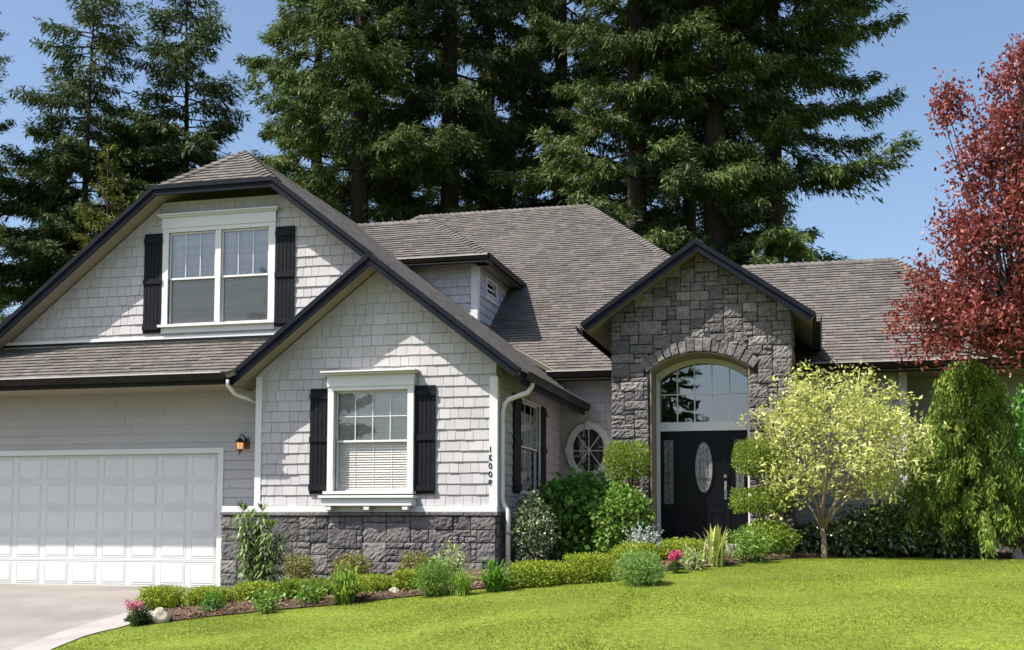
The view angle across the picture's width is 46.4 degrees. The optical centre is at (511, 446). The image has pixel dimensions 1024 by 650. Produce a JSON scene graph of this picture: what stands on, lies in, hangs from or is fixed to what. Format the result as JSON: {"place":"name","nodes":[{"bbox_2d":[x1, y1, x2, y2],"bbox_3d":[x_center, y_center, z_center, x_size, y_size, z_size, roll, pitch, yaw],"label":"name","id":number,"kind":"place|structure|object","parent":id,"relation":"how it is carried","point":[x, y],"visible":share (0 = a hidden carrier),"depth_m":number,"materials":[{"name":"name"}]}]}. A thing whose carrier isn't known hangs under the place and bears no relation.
{"place":"outdoors","nodes":[
{"label":"outdoors","id":0,"kind":"place"},
{"bbox_2d":[0,584,199,649],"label":"driveway","id":1,"kind":"structure","parent":0,"point":[29,613],"depth_m":18.48,"materials":[{"name":"grey concrete"}]},
{"bbox_2d":[0,0,1023,316],"label":"sky","id":2,"kind":"structure","parent":0,"point":[946,35],"materials":[{"name":"blue"}]},
{"bbox_2d":[51,556,1023,649],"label":"lawn","id":3,"kind":"structure","parent":0,"point":[828,611],"depth_m":13.34,"materials":[{"name":"green plant"}]},
{"bbox_2d":[0,12,35,315],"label":"fir tree","id":4,"kind":"object","parent":3,"relation":"on","point":[7,291],"visible":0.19,"depth_m":46.27,"materials":[{"name":"green plant"}]},
{"bbox_2d":[0,0,180,323],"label":"fir tree","id":5,"kind":"object","parent":3,"relation":"on","point":[46,248],"visible":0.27,"depth_m":47.60,"materials":[{"name":"green plant"}]},
{"bbox_2d":[12,593,185,649],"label":"driveway border","id":6,"kind":"object","parent":3,"relation":"on","point":[50,642],"visible":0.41,"depth_m":15.69,"materials":[{"name":"concrete"}]},
{"bbox_2d":[67,141,135,254],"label":"fir tree","id":7,"kind":"object","parent":3,"relation":"on","point":[109,220],"visible":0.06,"depth_m":42.60,"materials":[{"name":"green plant"}]},
{"bbox_2d":[123,598,144,625],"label":"pink flowers","id":8,"kind":"object","parent":3,"relation":"on","point":[133,619],"visible":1,"depth_m":16.01,"materials":[{"name":"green plant"}]},
{"bbox_2d":[51,0,267,274],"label":"fir tree","id":9,"kind":"object","parent":3,"relation":"on","point":[148,128],"visible":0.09,"depth_m":49.05,"materials":[{"name":"green plant"}]},
{"bbox_2d":[251,590,280,614],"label":"leafy perennial","id":10,"kind":"object","parent":3,"relation":"on","point":[265,607],"visible":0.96,"depth_m":16.25,"materials":[{"name":"green plant"}]},
{"bbox_2d":[222,0,392,213],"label":"fir tree","id":11,"kind":"object","parent":3,"relation":"on","point":[271,38],"visible":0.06,"depth_m":47.26,"materials":[{"name":"green plant"}]},
{"bbox_2d":[241,0,479,223],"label":"fir tree","id":12,"kind":"object","parent":3,"relation":"on","point":[362,75],"visible":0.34,"depth_m":42.28,"materials":[{"name":"green plant"}]},
{"bbox_2d":[326,2,477,222],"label":"fir tree","id":13,"kind":"object","parent":3,"relation":"on","point":[435,194],"depth_m":55.84,"materials":[{"name":"green plant"}]},
{"bbox_2d":[318,0,570,222],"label":"fir tree","id":14,"kind":"object","parent":3,"relation":"on","point":[447,99],"visible":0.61,"depth_m":43.91,"materials":[{"name":"green plant"}]},
{"bbox_2d":[446,569,477,595],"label":"grass clump","id":15,"kind":"object","parent":3,"relation":"on","point":[462,586],"visible":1,"depth_m":16.15,"materials":[{"name":"green plant"}]},
{"bbox_2d":[413,0,569,208],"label":"fir tree","id":16,"kind":"object","parent":3,"relation":"on","point":[460,63],"visible":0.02,"depth_m":53.41,"materials":[{"name":"green plant"}]},
{"bbox_2d":[0,150,1023,588],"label":"house","id":17,"kind":"structure","parent":3,"relation":"on","point":[190,360],"depth_m":21.60,"materials":[{"name":"paint"}]},
{"bbox_2d":[0,453,217,586],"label":"garage door","id":18,"kind":"structure","parent":17,"relation":"in","point":[137,519],"depth_m":22.02,"materials":[{"name":"paint"}]},
{"bbox_2d":[156,206,280,333],"bbox_3d":[-5.320,-3.179,21.826,2.430,2.203,0.445,-1,-4,15],"label":"window","id":19,"kind":"structure","parent":17,"relation":"in","point":[206,295],"depth_m":21.76,"materials":[{"name":"white paint"}]},
{"bbox_2d":[318,368,419,509],"bbox_3d":[-2.374,-0.096,20.300,1.710,2.361,0.600,-1,-4,15],"label":"window","id":20,"kind":"structure","parent":17,"relation":"in","point":[374,433],"depth_m":20.32,"materials":[{"name":"white paint"}]},
{"bbox_2d":[485,277,498,305],"bbox_3d":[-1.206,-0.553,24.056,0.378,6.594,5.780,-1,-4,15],"label":"window","id":21,"kind":"structure","parent":17,"relation":"in","point":[489,297],"depth_m":26.58,"materials":[{"name":"white paint"}]},
{"bbox_2d":[518,397,540,499],"bbox_3d":[0.307,0.085,21.902,0.137,1.834,1.631,-1,-4,15],"label":"window","id":22,"kind":"structure","parent":17,"relation":"in","point":[530,423],"depth_m":22.14,"materials":[{"name":"white paint"}]},
{"bbox_2d":[565,421,611,476],"bbox_3d":[1.557,0.078,24.310,0.960,1.180,0.098,-1,-4,15],"label":"oval window","id":23,"kind":"structure","parent":17,"relation":"in","point":[584,441],"depth_m":24.32,"materials":[{"name":"white paint"}]},
{"bbox_2d":[661,364,746,421],"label":"arched window","id":24,"kind":"structure","parent":17,"relation":"in","point":[711,393],"depth_m":21.46,"materials":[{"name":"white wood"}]},
{"bbox_2d":[660,430,747,543],"bbox_3d":[3.425,0.722,21.326,1.550,2.014,0.156,-1,-4,15],"label":"front door","id":25,"kind":"structure","parent":17,"relation":"in","point":[698,475],"depth_m":21.36,"materials":[{"name":"black paint"}]},
{"bbox_2d":[534,571,550,586],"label":"grass clump","id":26,"kind":"object","parent":3,"relation":"on","point":[543,580],"visible":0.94,"depth_m":16.16,"materials":[{"name":"green plant"}]},
{"bbox_2d":[459,0,670,224],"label":"fir tree","id":27,"kind":"object","parent":3,"relation":"on","point":[536,119],"visible":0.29,"depth_m":46.98,"materials":[{"name":"green plant"}]},
{"bbox_2d":[128,550,1023,624],"bbox_3d":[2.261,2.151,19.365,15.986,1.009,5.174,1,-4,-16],"label":"bark mulch","id":28,"kind":"object","parent":3,"relation":"on","point":[475,582],"visible":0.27,"depth_m":16.98,"materials":[{"name":"brown wood"}]},
{"bbox_2d":[130,603,152,624],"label":"cushion plant","id":29,"kind":"object","parent":28,"relation":"on","point":[146,613],"visible":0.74,"depth_m":16.16,"materials":[{"name":"green plant"}]},
{"bbox_2d":[134,584,187,609],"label":"boxwood","id":30,"kind":"object","parent":28,"relation":"on","point":[166,597],"visible":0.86,"depth_m":17.72,"materials":[{"name":"green plant"}]},
{"bbox_2d":[152,607,169,623],"bbox_3d":[-4.748,2.306,16.208,0.248,0.256,0.222,0,-4,-1],"label":"rock","id":31,"kind":"object","parent":28,"relation":"on","point":[160,615],"visible":0.88,"depth_m":16.12,"materials":[{"name":"white stone"}]},
{"bbox_2d":[179,585,236,605],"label":"boxwood","id":32,"kind":"object","parent":28,"relation":"on","point":[194,596],"visible":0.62,"depth_m":17.39,"materials":[{"name":"green plant"}]},
{"bbox_2d":[197,587,228,611],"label":"leafy perennial","id":33,"kind":"object","parent":28,"relation":"on","point":[212,602],"visible":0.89,"depth_m":16.70,"materials":[{"name":"green plant"}]},
{"bbox_2d":[230,499,259,581],"bbox_3d":[-4.228,1.582,18.903,0.509,1.497,0.503,3,-5,-35],"label":"lily","id":34,"kind":"object","parent":28,"relation":"on","point":[243,506],"visible":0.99,"depth_m":18.86,"materials":[{"name":"green plant"}]},
{"bbox_2d":[238,508,262,581],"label":"lily","id":35,"kind":"object","parent":28,"relation":"on","point":[251,513],"visible":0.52,"depth_m":19.06,"materials":[{"name":"green plant"}]},
{"bbox_2d":[242,527,268,581],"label":"lily","id":36,"kind":"object","parent":28,"relation":"on","point":[255,547],"visible":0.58,"depth_m":19.03,"materials":[{"name":"green plant"}]},
{"bbox_2d":[231,579,281,601],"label":"boxwood","id":37,"kind":"object","parent":28,"relation":"on","point":[243,589],"visible":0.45,"depth_m":17.53,"materials":[{"name":"green plant"}]},
{"bbox_2d":[247,502,274,579],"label":"lily","id":38,"kind":"object","parent":28,"relation":"on","point":[262,530],"visible":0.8,"depth_m":18.89,"materials":[{"name":"green plant"}]},
{"bbox_2d":[245,584,285,604],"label":"hosta","id":39,"kind":"object","parent":28,"relation":"on","point":[259,594],"visible":0.45,"depth_m":17.00,"materials":[{"name":"green plant"}]},
{"bbox_2d":[253,519,283,583],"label":"lily","id":40,"kind":"object","parent":28,"relation":"on","point":[270,523],"visible":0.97,"depth_m":18.73,"materials":[{"name":"green plant"}]},
{"bbox_2d":[259,531,292,582],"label":"lily","id":41,"kind":"object","parent":28,"relation":"on","point":[280,573],"visible":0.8,"depth_m":18.81,"materials":[{"name":"green plant"}]},
{"bbox_2d":[276,577,304,598],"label":"boxwood","id":42,"kind":"object","parent":28,"relation":"on","point":[288,585],"visible":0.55,"depth_m":17.33,"materials":[{"name":"green plant"}]},
{"bbox_2d":[281,551,316,579],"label":"bronze shrub","id":43,"kind":"object","parent":28,"relation":"on","point":[293,569],"visible":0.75,"depth_m":19.70,"materials":[{"name":"green plant"}]},
{"bbox_2d":[289,579,328,607],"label":"hosta","id":44,"kind":"object","parent":28,"relation":"on","point":[304,593],"visible":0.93,"depth_m":16.71,"materials":[{"name":"green plant"}]},
{"bbox_2d":[294,576,332,596],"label":"boxwood","id":45,"kind":"object","parent":28,"relation":"on","point":[318,580],"visible":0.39,"depth_m":17.33,"materials":[{"name":"green plant"}]},
{"bbox_2d":[312,561,375,603],"bbox_3d":[-2.281,1.887,16.564,1.039,0.582,0.975,-1,-4,15],"label":"daylily","id":46,"kind":"object","parent":28,"relation":"on","point":[345,588],"visible":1,"depth_m":16.48,"materials":[{"name":"green plant"}]},
{"bbox_2d":[327,548,374,584],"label":"bronze shrub","id":47,"kind":"object","parent":28,"relation":"on","point":[354,562],"visible":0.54,"depth_m":18.87,"materials":[{"name":"green plant"}]},
{"bbox_2d":[355,573,393,593],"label":"boxwood","id":48,"kind":"object","parent":28,"relation":"on","point":[383,582],"visible":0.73,"depth_m":17.14,"materials":[{"name":"green plant"}]},
{"bbox_2d":[389,587,399,592],"bbox_3d":[-1.659,2.074,16.946,0.198,0.154,0.119,-3,-5,37],"label":"rock","id":49,"kind":"object","parent":28,"relation":"on","point":[393,589],"visible":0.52,"depth_m":16.91,"materials":[{"name":"white stone"}]},
{"bbox_2d":[390,568,423,590],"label":"boxwood","id":50,"kind":"object","parent":28,"relation":"on","point":[401,581],"visible":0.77,"depth_m":17.03,"materials":[{"name":"green plant"}]},
{"bbox_2d":[394,549,429,574],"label":"bronze shrub","id":51,"kind":"object","parent":28,"relation":"on","point":[412,563],"visible":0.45,"depth_m":18.49,"materials":[{"name":"green plant"}]},
{"bbox_2d":[409,554,455,597],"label":"feathery bush","id":52,"kind":"object","parent":28,"relation":"on","point":[435,579],"visible":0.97,"depth_m":16.37,"materials":[{"name":"green plant"}]},
{"bbox_2d":[429,540,477,583],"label":"cream perennial","id":53,"kind":"object","parent":28,"relation":"on","point":[455,562],"visible":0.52,"depth_m":17.22,"materials":[{"name":"green plant"}]},
{"bbox_2d":[465,557,525,590],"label":"daylily","id":54,"kind":"object","parent":28,"relation":"on","point":[495,579],"visible":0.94,"depth_m":16.21,"materials":[{"name":"green plant"}]},
{"bbox_2d":[505,490,560,562],"bbox_3d":[0.342,1.387,19.871,0.973,1.392,0.898,-1,-4,15],"label":"euonymus","id":55,"kind":"object","parent":28,"relation":"on","point":[532,537],"visible":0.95,"depth_m":19.76,"materials":[{"name":"green plant"}]},
{"bbox_2d":[506,558,566,586],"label":"boxwood","id":56,"kind":"object","parent":28,"relation":"on","point":[529,569],"visible":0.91,"depth_m":16.25,"materials":[{"name":"green plant"}]},
{"bbox_2d":[517,464,644,561],"bbox_3d":[1.229,1.240,20.836,2.316,1.858,1.667,-1,-4,15],"label":"leafy shrub","id":57,"kind":"object","parent":28,"relation":"on","point":[575,497],"visible":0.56,"depth_m":20.48,"materials":[{"name":"green plant"}]},
{"bbox_2d":[560,551,620,582],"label":"boxwood","id":58,"kind":"object","parent":28,"relation":"on","point":[578,566],"visible":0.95,"depth_m":16.13,"materials":[{"name":"green plant"}]},
{"bbox_2d":[588,475,658,557],"bbox_3d":[1.857,1.228,19.826,1.177,1.515,1.021,-1,-4,15],"label":"leafy shrub","id":59,"kind":"object","parent":28,"relation":"on","point":[622,512],"visible":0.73,"depth_m":19.64,"materials":[{"name":"green plant"}]},
{"bbox_2d":[602,438,651,492],"bbox_3d":[1.949,0.929,20.296,0.850,2.119,0.865,-1,-4,15],"label":"topiary","id":60,"kind":"object","parent":28,"relation":"on","point":[630,468],"visible":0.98,"depth_m":20.22,"materials":[{"name":"green plant"}]},
{"bbox_2d":[610,540,667,562],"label":"boxwood","id":61,"kind":"object","parent":28,"relation":"on","point":[625,547],"visible":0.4,"depth_m":17.61,"materials":[{"name":"green plant"}]},
{"bbox_2d":[620,519,663,549],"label":"silver plant","id":62,"kind":"object","parent":28,"relation":"on","point":[643,538],"visible":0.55,"depth_m":17.88,"materials":[{"name":"grey plant"}]},
{"bbox_2d":[656,536,706,558],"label":"boxwood","id":63,"kind":"object","parent":28,"relation":"on","point":[668,545],"visible":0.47,"depth_m":17.70,"materials":[{"name":"green plant"}]},
{"bbox_2d":[678,543,709,570],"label":"leafy perennial","id":64,"kind":"object","parent":28,"relation":"on","point":[693,558],"visible":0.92,"depth_m":16.89,"materials":[{"name":"green plant"}]},
{"bbox_2d":[699,524,729,565],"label":"striped iris","id":65,"kind":"object","parent":28,"relation":"on","point":[715,551],"visible":1,"depth_m":17.24,"materials":[{"name":"green plant"}]},
{"bbox_2d":[720,524,777,562],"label":"leafy perennial","id":66,"kind":"object","parent":28,"relation":"on","point":[747,539],"visible":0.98,"depth_m":17.76,"materials":[{"name":"green plant"}]},
{"bbox_2d":[728,436,793,527],"bbox_3d":[4.079,0.851,19.589,1.076,2.063,1.007,-1,-4,15],"label":"topiary","id":67,"kind":"object","parent":28,"relation":"on","point":[757,503],"visible":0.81,"depth_m":19.47,"materials":[{"name":"green plant"}]},
{"bbox_2d":[729,516,802,558],"bbox_3d":[4.060,1.471,19.123,1.168,0.735,1.076,-1,-4,15],"label":"leafy shrub","id":68,"kind":"object","parent":28,"relation":"on","point":[779,532],"visible":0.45,"depth_m":18.96,"materials":[{"name":"green plant"}]},
{"bbox_2d":[793,518,872,557],"bbox_3d":[5.429,1.606,20.520,1.559,0.847,1.760,-1,-4,15],"label":"laurel","id":69,"kind":"object","parent":28,"relation":"on","point":[810,540],"visible":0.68,"depth_m":20.05,"materials":[{"name":"green plant"}]},
{"bbox_2d":[830,500,926,557],"bbox_3d":[6.320,1.433,20.317,1.742,1.120,1.783,2,-4,-27],"label":"laurel","id":70,"kind":"object","parent":28,"relation":"on","point":[880,532],"visible":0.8,"depth_m":19.91,"materials":[{"name":"green plant"}]},
{"bbox_2d":[876,357,1023,560],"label":"weeping cedar","id":71,"kind":"object","parent":28,"relation":"on","point":[970,487],"visible":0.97,"depth_m":19.34,"materials":[{"name":"green plant"}]},
{"bbox_2d":[903,512,996,558],"bbox_3d":[7.247,1.500,20.091,1.740,0.969,1.720,-1,-4,15],"label":"laurel","id":72,"kind":"object","parent":28,"relation":"on","point":[933,543],"visible":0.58,"depth_m":19.57,"materials":[{"name":"green plant"}]},
{"bbox_2d":[991,383,1023,551],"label":"green screen","id":73,"kind":"object","parent":28,"relation":"on","point":[1018,409],"visible":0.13,"depth_m":21.38,"materials":[{"name":"green plant"}]},
{"bbox_2d":[995,505,1023,552],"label":"russet shrub","id":74,"kind":"object","parent":28,"relation":"on","point":[1021,543],"visible":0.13,"depth_m":20.54,"materials":[{"name":"green plant"}]},
{"bbox_2d":[1011,548,1023,558],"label":"rock","id":75,"kind":"object","parent":28,"relation":"on","point":[1017,553],"visible":0.85,"depth_m":19.44,"materials":[{"name":"grey stone"}]},
{"bbox_2d":[487,0,778,254],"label":"fir tree","id":76,"kind":"object","parent":3,"relation":"on","point":[590,173],"visible":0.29,"depth_m":39.46,"materials":[{"name":"green plant"}]},
{"bbox_2d":[608,542,667,585],"bbox_3d":[1.618,1.536,15.426,0.823,0.635,0.827,-1,-4,15],"label":"sage bush","id":77,"kind":"object","parent":3,"relation":"on","point":[645,572],"visible":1,"depth_m":15.32,"materials":[{"name":"green plant"}]},
{"bbox_2d":[666,549,685,572],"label":"magenta flowers","id":78,"kind":"object","parent":3,"relation":"on","point":[674,557],"visible":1,"depth_m":16.54,"materials":[{"name":"pink plant"}]},
{"bbox_2d":[620,8,796,262],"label":"fir tree","id":79,"kind":"object","parent":3,"relation":"on","point":[688,205],"visible":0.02,"depth_m":50.09,"materials":[{"name":"green plant"}]},
{"bbox_2d":[551,0,868,260],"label":"fir tree","id":80,"kind":"object","parent":3,"relation":"on","point":[711,128],"visible":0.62,"depth_m":39.80,"materials":[{"name":"green plant"}]},
{"bbox_2d":[656,0,923,265],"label":"fir tree","id":81,"kind":"object","parent":3,"relation":"on","point":[775,141],"visible":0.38,"depth_m":39.79,"materials":[{"name":"green plant"}]},
{"bbox_2d":[735,359,957,558],"bbox_3d":[5.303,0.210,19.142,3.410,3.379,3.361,-1,-4,15],"label":"variegated tree","id":82,"kind":"object","parent":3,"relation":"on","point":[877,412],"visible":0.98,"depth_m":18.94,"materials":[{"name":"green plant"}]},
{"bbox_2d":[880,32,1023,377],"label":"plum tree","id":83,"kind":"object","parent":3,"relation":"on","point":[974,308],"visible":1,"depth_m":18.33,"materials":[{"name":"red plant"}]}
]}

